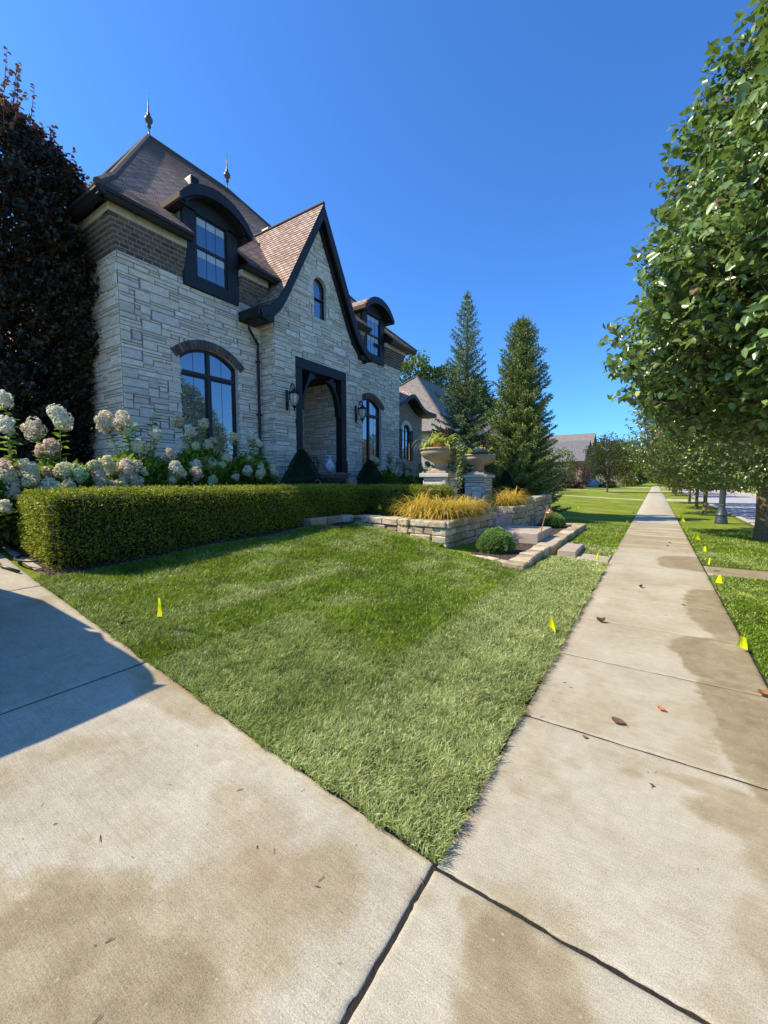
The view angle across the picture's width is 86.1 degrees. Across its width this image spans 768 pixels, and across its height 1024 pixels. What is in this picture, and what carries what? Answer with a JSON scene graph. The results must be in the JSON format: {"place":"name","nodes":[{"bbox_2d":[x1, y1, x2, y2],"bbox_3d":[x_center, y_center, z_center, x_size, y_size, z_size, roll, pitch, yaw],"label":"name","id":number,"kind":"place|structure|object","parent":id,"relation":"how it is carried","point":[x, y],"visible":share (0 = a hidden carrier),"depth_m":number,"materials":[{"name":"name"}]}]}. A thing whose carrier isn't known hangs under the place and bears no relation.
{"place":"outdoors","nodes":[
{"label":"outdoors","id":0,"kind":"place"},
{"bbox_2d":[0,540,41,569],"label":"paver path","id":1,"kind":"structure","parent":0,"point":[12,552],"depth_m":5.77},
{"bbox_2d":[0,554,51,571],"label":"garden hose","id":2,"kind":"object","parent":1,"relation":"on","point":[15,559],"visible":0.38,"depth_m":5.33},
{"bbox_2d":[0,553,701,1023],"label":"driveway","id":3,"kind":"structure","parent":0,"point":[218,917],"depth_m":1.58,"materials":[{"name":"concrete"}]},
{"bbox_2d":[0,670,435,1023],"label":"joint soil","id":4,"kind":"structure","parent":3,"relation":"on","point":[354,1004],"depth_m":1.41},
{"bbox_2d":[0,480,767,675],"bbox_3d":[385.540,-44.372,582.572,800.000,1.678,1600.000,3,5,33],"label":"lawn ground","id":5,"kind":"structure","parent":0,"point":[607,509],"depth_m":21.31,"materials":[{"name":"plant"}]},
{"bbox_2d":[0,46,101,464],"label":"columnar tree","id":6,"kind":"object","parent":5,"relation":"on","point":[39,174],"visible":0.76,"depth_m":9.69,"materials":[{"name":"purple plant"}]},
{"bbox_2d":[0,537,208,569],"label":"mulch bed","id":7,"kind":"object","parent":5,"relation":"on","point":[16,548],"visible":0.03,"depth_m":5.91,"materials":[{"name":"soil"}]},
{"bbox_2d":[0,389,44,545],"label":"hydrangea bush","id":8,"kind":"object","parent":7,"relation":"on","point":[18,477],"visible":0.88,"depth_m":5.97,"materials":[{"name":"white plant"}]},
{"bbox_2d":[0,403,116,537],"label":"hydrangea bush","id":9,"kind":"object","parent":7,"relation":"on","point":[65,473],"visible":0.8,"depth_m":6.60,"materials":[{"name":"white plant"}]},
{"bbox_2d":[85,410,187,494],"bbox_3d":[-4.788,-0.908,7.870,1.556,2.251,2.416,3,5,33],"label":"hydrangea bush","id":10,"kind":"object","parent":7,"relation":"on","point":[138,465],"visible":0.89,"depth_m":7.79,"materials":[{"name":"white plant"}]},
{"bbox_2d":[156,414,241,486],"bbox_3d":[-4.031,-1.057,9.083,1.568,2.238,2.176,3,5,33],"label":"hydrangea bush","id":11,"kind":"object","parent":7,"relation":"on","point":[204,463],"visible":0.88,"depth_m":8.91,"materials":[{"name":"green plant"}]},
{"bbox_2d":[224,431,281,490],"bbox_3d":[-3.267,-1.029,10.104,1.320,1.974,1.863,3,5,33],"label":"hydrangea bush","id":12,"kind":"object","parent":7,"relation":"on","point":[250,467],"visible":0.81,"depth_m":9.85,"materials":[{"name":"green plant"}]},
{"bbox_2d":[157,598,161,629],"bbox_3d":[-2.062,0.971,3.772,0.015,0.417,0.055,1,5,12],"label":"marker flag","id":13,"kind":"object","parent":5,"relation":"on","point":[159,613],"visible":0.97,"depth_m":3.77,"materials":[{"name":"plastic"}]},
{"bbox_2d":[33,525,306,578],"bbox_3d":[-2.571,0.482,7.448,0.470,0.294,5.700,3,5,33],"label":"mulch bed","id":14,"kind":"object","parent":5,"relation":"on","point":[101,564],"visible":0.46,"depth_m":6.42,"materials":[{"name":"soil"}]},
{"bbox_2d":[3,91,436,483],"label":"stone house","id":15,"kind":"structure","parent":5,"relation":"on","point":[223,309],"depth_m":12.70,"materials":[{"name":"stone"}]},
{"bbox_2d":[179,349,239,463],"bbox_3d":[-5.123,-2.923,12.127,0.240,3.582,1.960,3,5,33],"label":"window","id":16,"kind":"structure","parent":15,"relation":"in","point":[209,385],"depth_m":12.18,"materials":[{"name":"glass"}]},
{"bbox_2d":[195,214,226,289],"bbox_3d":[-4.981,-7.437,11.826,0.060,1.690,1.000,3,5,33],"label":"window","id":17,"kind":"structure","parent":15,"relation":"in","point":[210,239],"depth_m":11.82,"materials":[{"name":"glass"}]},
{"bbox_2d":[285,383,299,411],"bbox_3d":[-2.975,-3.760,13.492,0.538,0.938,0.380,7,8,57],"label":"wall lantern","id":18,"kind":"object","parent":15,"relation":"attached to","point":[294,393],"depth_m":13.38,"materials":[{"name":"black metal"}]},
{"bbox_2d":[313,277,326,321],"bbox_3d":[-2.380,-7.663,14.798,0.200,1.418,0.687,3,5,33],"label":"window","id":19,"kind":"structure","parent":15,"relation":"in","point":[320,312],"depth_m":14.94,"materials":[{"name":"glass"}]},
{"bbox_2d":[324,455,334,471],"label":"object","id":20,"kind":"object","parent":15,"relation":"on","point":[329,466],"visible":1,"depth_m":15.21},
{"bbox_2d":[355,401,366,423],"bbox_3d":[-0.910,-4.033,16.610,0.538,0.938,0.380,7,8,57],"label":"wall lantern","id":21,"kind":"object","parent":15,"relation":"attached to","point":[362,411],"depth_m":16.49,"materials":[{"name":"black metal"}]},
{"bbox_2d":[362,398,380,466],"bbox_3d":[-0.667,-3.388,18.864,0.240,3.562,1.820,3,5,33],"label":"window","id":22,"kind":"structure","parent":15,"relation":"in","point":[371,426],"depth_m":19.10,"materials":[{"name":"glass"}]},
{"bbox_2d":[367,313,378,356],"bbox_3d":[-0.515,-7.964,18.575,0.060,1.690,1.000,3,5,33],"label":"window","id":23,"kind":"structure","parent":15,"relation":"in","point":[373,337],"depth_m":18.62,"materials":[{"name":"glass"}]},
{"bbox_2d":[402,425,408,459],"bbox_3d":[1.181,-3.968,23.485,0.080,1.960,0.840,3,5,33],"label":"window","id":24,"kind":"structure","parent":15,"relation":"in","point":[405,436],"depth_m":23.57,"materials":[{"name":"glass"}]},
{"bbox_2d":[15,482,455,570],"bbox_3d":[-1.671,0.016,8.002,3.519,1.192,7.748,3,5,33],"label":"clipped hedge","id":25,"kind":"object","parent":5,"relation":"on","point":[61,523],"visible":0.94,"depth_m":6.47,"materials":[{"name":"green plant"}]},
{"bbox_2d":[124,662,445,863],"bbox_3d":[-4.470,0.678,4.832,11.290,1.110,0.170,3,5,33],"label":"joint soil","id":26,"kind":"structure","parent":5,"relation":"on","point":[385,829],"depth_m":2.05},
{"bbox_2d":[280,476,348,484],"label":"clipped hedge","id":27,"kind":"object","parent":5,"relation":"on","point":[335,480],"visible":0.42,"depth_m":12.97,"materials":[{"name":"green plant"}]},
{"bbox_2d":[43,522,587,858],"bbox_3d":[-0.359,0.869,5.636,5.285,0.686,5.929,3,5,33],"label":"sod layer","id":28,"kind":"object","parent":5,"relation":"on","point":[341,524],"visible":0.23,"depth_m":3.21,"materials":[{"name":"plant"}]},
{"bbox_2d":[302,514,380,526],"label":"retaining wall","id":29,"kind":"structure","parent":5,"relation":"on","point":[323,520],"depth_m":9.27,"materials":[{"name":"stone"}]},
{"bbox_2d":[353,514,432,518],"bbox_3d":[-1.136,-0.303,11.454,7.500,0.624,2.650,3,5,33],"label":"mulch bed","id":30,"kind":"object","parent":5,"relation":"on","point":[381,515],"visible":0.02,"depth_m":10.33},
{"bbox_2d":[280,448,323,483],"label":"cone shrub","id":31,"kind":"object","parent":30,"relation":"on","point":[300,466],"visible":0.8,"depth_m":13.12,"materials":[{"name":"green plant"}]},
{"bbox_2d":[387,490,447,533],"bbox_3d":[0.814,0.013,9.157,1.722,1.017,1.685,-2,5,-21],"label":"golden grass clump","id":32,"kind":"object","parent":30,"relation":"on","point":[420,507],"visible":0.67,"depth_m":8.89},
{"bbox_2d":[419,473,457,497],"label":"stone pillar","id":33,"kind":"structure","parent":30,"relation":"on","point":[435,478],"depth_m":10.48,"materials":[{"name":"stone"}]},
{"bbox_2d":[420,447,458,472],"bbox_3d":[1.477,-1.333,10.719,1.090,0.650,1.090,3,5,33],"label":"stone urn","id":34,"kind":"object","parent":33,"relation":"on","point":[440,459],"visible":0.81,"depth_m":10.39,"materials":[{"name":"stone"}]},
{"bbox_2d":[414,431,462,455],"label":"lime grass","id":35,"kind":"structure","parent":34,"relation":"in","point":[434,439],"depth_m":10.46,"materials":[{"name":"green plant"}]},
{"bbox_2d":[433,441,445,446],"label":"orange plant","id":36,"kind":"object","parent":34,"relation":"in","point":[436,444],"visible":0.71,"depth_m":10.32,"materials":[{"name":"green plant"}]},
{"bbox_2d":[439,425,448,438],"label":"millet plant","id":37,"kind":"object","parent":34,"relation":"in","point":[446,432],"visible":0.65,"depth_m":10.68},
{"bbox_2d":[447,444,468,492],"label":"trailing vine","id":38,"kind":"object","parent":34,"relation":"hanging from","point":[459,458],"visible":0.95,"depth_m":10.16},
{"bbox_2d":[448,441,467,446],"bbox_3d":[1.851,-1.723,10.502,0.564,0.161,0.570,3,5,33],"label":"ornamental kale","id":39,"kind":"object","parent":34,"relation":"on","point":[455,443],"visible":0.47,"depth_m":10.39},
{"bbox_2d":[414,494,476,528],"bbox_3d":[1.267,0.047,8.941,1.713,0.926,1.629,3,5,33],"label":"golden grass clump","id":40,"kind":"object","parent":30,"relation":"on","point":[447,512],"visible":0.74,"depth_m":8.68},
{"bbox_2d":[442,493,495,525],"bbox_3d":[1.769,0.049,9.476,1.630,1.118,1.724,3,5,33],"label":"golden grass clump","id":41,"kind":"object","parent":30,"relation":"on","point":[467,512],"visible":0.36,"depth_m":9.26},
{"bbox_2d":[454,493,505,524],"bbox_3d":[2.122,-0.065,10.018,1.643,0.866,1.615,-1,4,-6],"label":"golden grass clump","id":42,"kind":"object","parent":30,"relation":"on","point":[477,508],"visible":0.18,"depth_m":9.80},
{"bbox_2d":[34,518,767,863],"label":"grass","id":43,"kind":"structure","parent":5,"relation":"on","point":[744,600],"depth_m":3.93,"materials":[{"name":"plant"}]},
{"bbox_2d":[399,350,430,384],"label":"background tree","id":44,"kind":"object","parent":5,"relation":"on","point":[407,370],"visible":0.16,"depth_m":67.54,"materials":[{"name":"green plant"}]},
{"bbox_2d":[415,461,429,485],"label":"hydrangea bush","id":45,"kind":"object","parent":5,"relation":"on","point":[421,479],"visible":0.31,"depth_m":19.95,"materials":[{"name":"green plant"}]},
{"bbox_2d":[371,512,496,548],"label":"retaining wall","id":46,"kind":"structure","parent":5,"relation":"on","point":[451,534],"depth_m":8.69,"materials":[{"name":"stone"}]},
{"bbox_2d":[415,363,460,389],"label":"background tree","id":47,"kind":"object","parent":5,"relation":"on","point":[439,372],"visible":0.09,"depth_m":67.59,"materials":[{"name":"green plant"}]},
{"bbox_2d":[399,375,490,472],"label":"neighbour house","id":48,"kind":"structure","parent":5,"relation":"on","point":[421,389],"depth_m":41.47,"materials":[{"name":"beige stone"}]},
{"bbox_2d":[419,290,504,487],"bbox_3d":[3.582,-4.901,18.186,4.014,9.444,4.389,1,5,11],"label":"spruce tree","id":49,"kind":"object","parent":5,"relation":"on","point":[467,437],"visible":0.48,"depth_m":17.72,"materials":[{"name":"green plant"}]},
{"bbox_2d":[455,378,498,416],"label":"background tree","id":50,"kind":"object","parent":5,"relation":"on","point":[489,401],"visible":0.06,"depth_m":66.01,"materials":[{"name":"green plant"}]},
{"bbox_2d":[457,483,512,497],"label":"clipped hedge","id":51,"kind":"object","parent":5,"relation":"on","point":[497,488],"visible":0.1,"depth_m":14.53,"materials":[{"name":"green plant"}]},
{"bbox_2d":[473,413,500,478],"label":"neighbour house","id":52,"kind":"structure","parent":5,"relation":"on","point":[487,428],"depth_m":49.18,"materials":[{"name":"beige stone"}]},
{"bbox_2d":[471,555,506,561],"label":"kerb wall","id":53,"kind":"structure","parent":5,"relation":"on","point":[494,558],"depth_m":7.44,"materials":[{"name":"stone"}]},
{"bbox_2d":[492,514,511,527],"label":"step block","id":54,"kind":"structure","parent":5,"relation":"on","point":[500,521],"depth_m":10.60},
{"bbox_2d":[482,503,534,525],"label":"retaining wall","id":55,"kind":"structure","parent":5,"relation":"on","point":[524,515],"depth_m":11.71,"materials":[{"name":"stone"}]},
{"bbox_2d":[484,486,525,512],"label":"golden grass clump","id":56,"kind":"object","parent":55,"relation":"on","point":[503,500],"visible":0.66,"depth_m":11.65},
{"bbox_2d":[492,487,534,505],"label":"golden grass clump","id":57,"kind":"object","parent":55,"relation":"on","point":[520,498],"visible":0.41,"depth_m":12.32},
{"bbox_2d":[470,523,571,559],"bbox_3d":[3.750,0.614,10.574,1.500,0.023,7.150,3,5,33],"label":"mulch bed","id":58,"kind":"object","parent":5,"relation":"on","point":[521,547],"visible":0.16,"depth_m":8.38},
{"bbox_2d":[475,526,515,553],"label":"mum plant","id":59,"kind":"object","parent":58,"relation":"on","point":[496,540],"visible":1,"depth_m":8.03,"materials":[{"name":"green plant"}]},
{"bbox_2d":[501,524,551,543],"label":"step block","id":60,"kind":"structure","parent":58,"relation":"on","point":[527,534],"depth_m":9.50,"materials":[{"name":"stone"}]},
{"bbox_2d":[540,507,553,531],"bbox_3d":[3.717,0.285,9.466,0.373,0.825,0.200,3,5,33],"label":"path light","id":61,"kind":"object","parent":58,"relation":"on","point":[549,512],"visible":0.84,"depth_m":9.41,"materials":[{"name":"orange metal"}]},
{"bbox_2d":[540,512,565,527],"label":"mum plant","id":62,"kind":"object","parent":58,"relation":"on","point":[555,520],"visible":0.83,"depth_m":12.32,"materials":[{"name":"green plant"}]},
{"bbox_2d":[482,314,570,512],"bbox_3d":[5.601,-3.891,16.872,3.692,8.154,3.894,0,4,4],"label":"spruce tree","id":63,"kind":"object","parent":5,"relation":"on","point":[522,442],"visible":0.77,"depth_m":16.23,"materials":[{"name":"green plant"}]},
{"bbox_2d":[525,494,551,524],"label":"retaining wall","id":64,"kind":"structure","parent":5,"relation":"on","point":[542,502],"depth_m":13.78,"materials":[{"name":"stone"}]},
{"bbox_2d":[502,523,586,570],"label":"kerb wall","id":65,"kind":"structure","parent":5,"relation":"on","point":[533,555],"depth_m":8.61,"materials":[{"name":"stone"}]},
{"bbox_2d":[548,616,555,631],"bbox_3d":[1.738,1.187,4.251,0.024,0.257,0.113,-3,5,-30],"label":"marker flag","id":66,"kind":"object","parent":5,"relation":"on","point":[551,624],"visible":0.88,"depth_m":4.26,"materials":[{"name":"plastic"}]},
{"bbox_2d":[541,477,567,490],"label":"weeping shrub","id":67,"kind":"object","parent":5,"relation":"on","point":[563,487],"visible":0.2,"depth_m":41.11,"materials":[{"name":"green plant"}]},
{"bbox_2d":[543,458,568,488],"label":"dark shrub","id":68,"kind":"object","parent":5,"relation":"on","point":[562,477],"visible":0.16,"depth_m":46.66,"materials":[{"name":"green plant"}]},
{"bbox_2d":[541,447,581,487],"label":"tall shrub","id":69,"kind":"object","parent":5,"relation":"on","point":[567,464],"visible":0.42,"depth_m":66.85,"materials":[{"name":"green plant"}]},
{"bbox_2d":[538,440,593,486],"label":"distant house","id":70,"kind":"structure","parent":5,"relation":"on","point":[578,447],"depth_m":80.16,"materials":[{"name":"grey brick"}]},
{"bbox_2d":[543,433,597,478],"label":"distant house","id":71,"kind":"structure","parent":5,"relation":"on","point":[585,436],"depth_m":95.20,"materials":[{"name":"grey brick"}]},
{"bbox_2d":[557,543,583,557],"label":"step block","id":72,"kind":"structure","parent":5,"relation":"on","point":[573,550],"depth_m":8.61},
{"bbox_2d":[563,458,592,487],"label":"red shrub","id":73,"kind":"object","parent":5,"relation":"on","point":[580,484],"visible":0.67,"depth_m":68.81,"materials":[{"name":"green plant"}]},
{"bbox_2d":[577,553,610,561],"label":"entry walk","id":74,"kind":"structure","parent":5,"relation":"on","point":[591,557],"depth_m":8.40,"materials":[{"name":"concrete"}]},
{"bbox_2d":[589,479,602,486],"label":"parked car","id":75,"kind":"object","parent":5,"relation":"on","point":[592,483],"visible":0.3,"depth_m":84.18,"materials":[{"name":"blue metal"}]},
{"bbox_2d":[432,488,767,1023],"bbox_3d":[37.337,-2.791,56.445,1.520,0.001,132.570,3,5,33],"label":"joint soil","id":76,"kind":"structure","parent":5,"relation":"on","point":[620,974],"depth_m":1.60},
{"bbox_2d":[758,689,767,694],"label":"fallen leaf","id":77,"kind":"object","parent":76,"relation":"on","point":[762,692],"visible":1,"depth_m":3.05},
{"bbox_2d":[596,448,604,473],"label":"background tree","id":78,"kind":"object","parent":5,"relation":"on","point":[600,459],"visible":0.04,"depth_m":104.97,"materials":[{"name":"green plant"}]},
{"bbox_2d":[601,481,616,487],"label":"shrub","id":79,"kind":"object","parent":5,"relation":"on","point":[611,486],"visible":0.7,"depth_m":80.40,"materials":[{"name":"green plant"}]},
{"bbox_2d":[581,431,637,491],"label":"lawn tree","id":80,"kind":"object","parent":5,"relation":"on","point":[600,468],"visible":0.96,"depth_m":51.65,"materials":[{"name":"green plant"}]},
{"bbox_2d":[596,463,623,484],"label":"distant house","id":81,"kind":"structure","parent":5,"relation":"on","point":[618,483],"depth_m":131.31,"materials":[{"name":"brown brick"}]},
{"bbox_2d":[596,438,628,483],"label":"background tree","id":82,"kind":"object","parent":5,"relation":"on","point":[614,450],"visible":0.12,"depth_m":107.62,"materials":[{"name":"green plant"}]},
{"bbox_2d":[617,455,639,485],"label":"yellow shrub","id":83,"kind":"object","parent":5,"relation":"on","point":[626,481],"visible":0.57,"depth_m":100.81,"materials":[{"name":"green plant"}]},
{"bbox_2d":[610,438,648,479],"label":"background tree","id":84,"kind":"object","parent":5,"relation":"on","point":[637,458],"visible":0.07,"depth_m":118.26,"materials":[{"name":"green plant"}]},
{"bbox_2d":[606,449,654,482],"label":"wood","id":85,"kind":"object","parent":5,"relation":"on","point":[633,466],"depth_m":203.15,"materials":[{"name":"green plant"}]},
{"bbox_2d":[623,468,649,485],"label":"shrub","id":86,"kind":"object","parent":5,"relation":"on","point":[641,482],"visible":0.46,"depth_m":107.97,"materials":[{"name":"green plant"}]},
{"bbox_2d":[556,486,767,580],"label":"walkway","id":87,"kind":"structure","parent":5,"relation":"on","point":[731,572],"depth_m":7.19,"materials":[{"name":"concrete"}]},
{"bbox_2d":[596,0,767,457],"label":"street tree","id":88,"kind":"object","parent":5,"relation":"on","point":[702,321],"visible":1,"depth_m":3.96,"materials":[{"name":"green plant"}]},
{"bbox_2d":[642,445,739,503],"bbox_3d":[21.044,-3.758,28.075,5.873,6.527,5.409,1,5,9],"label":"street tree","id":89,"kind":"object","parent":5,"relation":"on","point":[689,496],"visible":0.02,"depth_m":28.35,"materials":[{"name":"green plant"}]},
{"bbox_2d":[620,400,767,540],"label":"street tree","id":90,"kind":"object","parent":5,"relation":"on","point":[756,464],"visible":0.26,"depth_m":10.86,"materials":[{"name":"green plant"}]},
{"bbox_2d":[639,424,751,514],"bbox_3d":[15.102,-3.072,19.272,5.409,6.527,5.873,3,5,33],"label":"street tree","id":91,"kind":"object","parent":5,"relation":"on","point":[705,499],"visible":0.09,"depth_m":19.38,"materials":[{"name":"green plant"}]},
{"bbox_2d":[693,532,699,539],"bbox_3d":[8.004,0.660,10.521,0.169,0.348,0.041,3,5,31],"label":"marker flag","id":92,"kind":"object","parent":5,"relation":"on","point":[696,536],"visible":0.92,"depth_m":10.53,"materials":[{"name":"plastic"}]},
{"bbox_2d":[656,429,740,508],"bbox_3d":[17.654,-3.214,23.137,5.139,6.201,5.580,-1,4,-7],"label":"street tree","id":93,"kind":"object","parent":5,"relation":"on","point":[696,499],"visible":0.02,"depth_m":23.26,"materials":[{"name":"green plant"}]},
{"bbox_2d":[683,492,754,524],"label":"kerb","id":94,"kind":"structure","parent":5,"relation":"on","point":[742,518],"depth_m":18.38,"materials":[{"name":"concrete"}]},
{"bbox_2d":[715,574,722,582],"bbox_3d":[4.913,1.043,6.030,0.022,0.283,0.106,-2,5,-22],"label":"marker flag","id":95,"kind":"object","parent":5,"relation":"on","point":[719,579],"visible":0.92,"depth_m":6.01,"materials":[{"name":"plastic"}]},
{"bbox_2d":[714,448,727,523],"bbox_3d":[12.603,-2.211,15.160,0.480,5.350,0.480,3,5,33],"label":"street lamp","id":96,"kind":"object","parent":5,"relation":"on","point":[721,514],"visible":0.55,"depth_m":15.22,"materials":[{"name":"metal"}]},
{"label":"mulch bed","id":97,"kind":"structure","parent":5,"relation":"on","visible":0},
{"bbox_2d":[356,459,386,488],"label":"cone shrub","id":98,"kind":"object","parent":97,"relation":"on","point":[368,474],"visible":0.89,"depth_m":16.26,"materials":[{"name":"green plant"}]},
{"bbox_2d":[372,450,402,484],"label":"hydrangea bush","id":99,"kind":"object","parent":97,"relation":"on","point":[389,476],"visible":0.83,"depth_m":17.35,"materials":[{"name":"green plant"}]},
{"bbox_2d":[392,458,421,489],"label":"hydrangea bush","id":100,"kind":"object","parent":97,"relation":"on","point":[405,478],"visible":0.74,"depth_m":18.59,"materials":[{"name":"green plant"}]},
{"bbox_2d":[462,475,494,502],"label":"stone pillar","id":101,"kind":"structure","parent":97,"relation":"on","point":[478,485],"depth_m":13.13,"materials":[{"name":"stone"}]},
{"bbox_2d":[463,454,495,474],"bbox_3d":[3.085,-1.539,13.365,1.090,0.650,1.090,3,5,33],"label":"stone urn","id":102,"kind":"object","parent":101,"relation":"on","point":[478,462],"visible":0.91,"depth_m":13.03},
{"bbox_2d":[468,447,491,453],"bbox_3d":[3.013,-1.937,13.021,0.768,0.213,0.776,3,5,33],"label":"ornamental kale","id":103,"kind":"object","parent":102,"relation":"on","point":[478,450],"visible":0.95,"depth_m":12.86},
{"bbox_2d":[476,438,488,449],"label":"millet plant","id":104,"kind":"object","parent":102,"relation":"in","point":[481,443],"visible":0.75,"depth_m":13.32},
{"bbox_2d":[498,470,516,494],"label":"cone shrub","id":105,"kind":"object","parent":97,"relation":"on","point":[506,479],"visible":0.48,"depth_m":15.46,"materials":[{"name":"green plant"}]},
{"bbox_2d":[0,0,767,479],"label":"sky","id":106,"kind":"structure","parent":0,"point":[505,153],"materials":[{"name":"blue"}]},
{"bbox_2d":[437,486,767,1023],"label":"sidewalk","id":107,"kind":"structure","parent":0,"point":[646,902],"depth_m":2.08,"materials":[{"name":"concrete"}]},
{"bbox_2d":[22,586,729,1023],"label":"litter","id":108,"kind":"object","parent":107,"relation":"on","point":[302,790],"visible":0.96,"depth_m":1.75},
{"bbox_2d":[611,717,628,726],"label":"fallen leaf","id":109,"kind":"object","parent":107,"relation":"on","point":[617,720],"visible":1,"depth_m":2.72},
{"bbox_2d":[737,636,747,649],"bbox_3d":[3.351,1.244,3.841,0.031,0.194,0.084,-4,6,-45],"label":"marker flag","id":110,"kind":"object","parent":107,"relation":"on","point":[742,642],"visible":0.95,"depth_m":3.83,"materials":[{"name":"plastic"}]},
{"bbox_2d":[677,487,755,521],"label":"street","id":111,"kind":"structure","parent":0,"point":[742,505],"depth_m":31.25,"materials":[{"name":"asphalt"}]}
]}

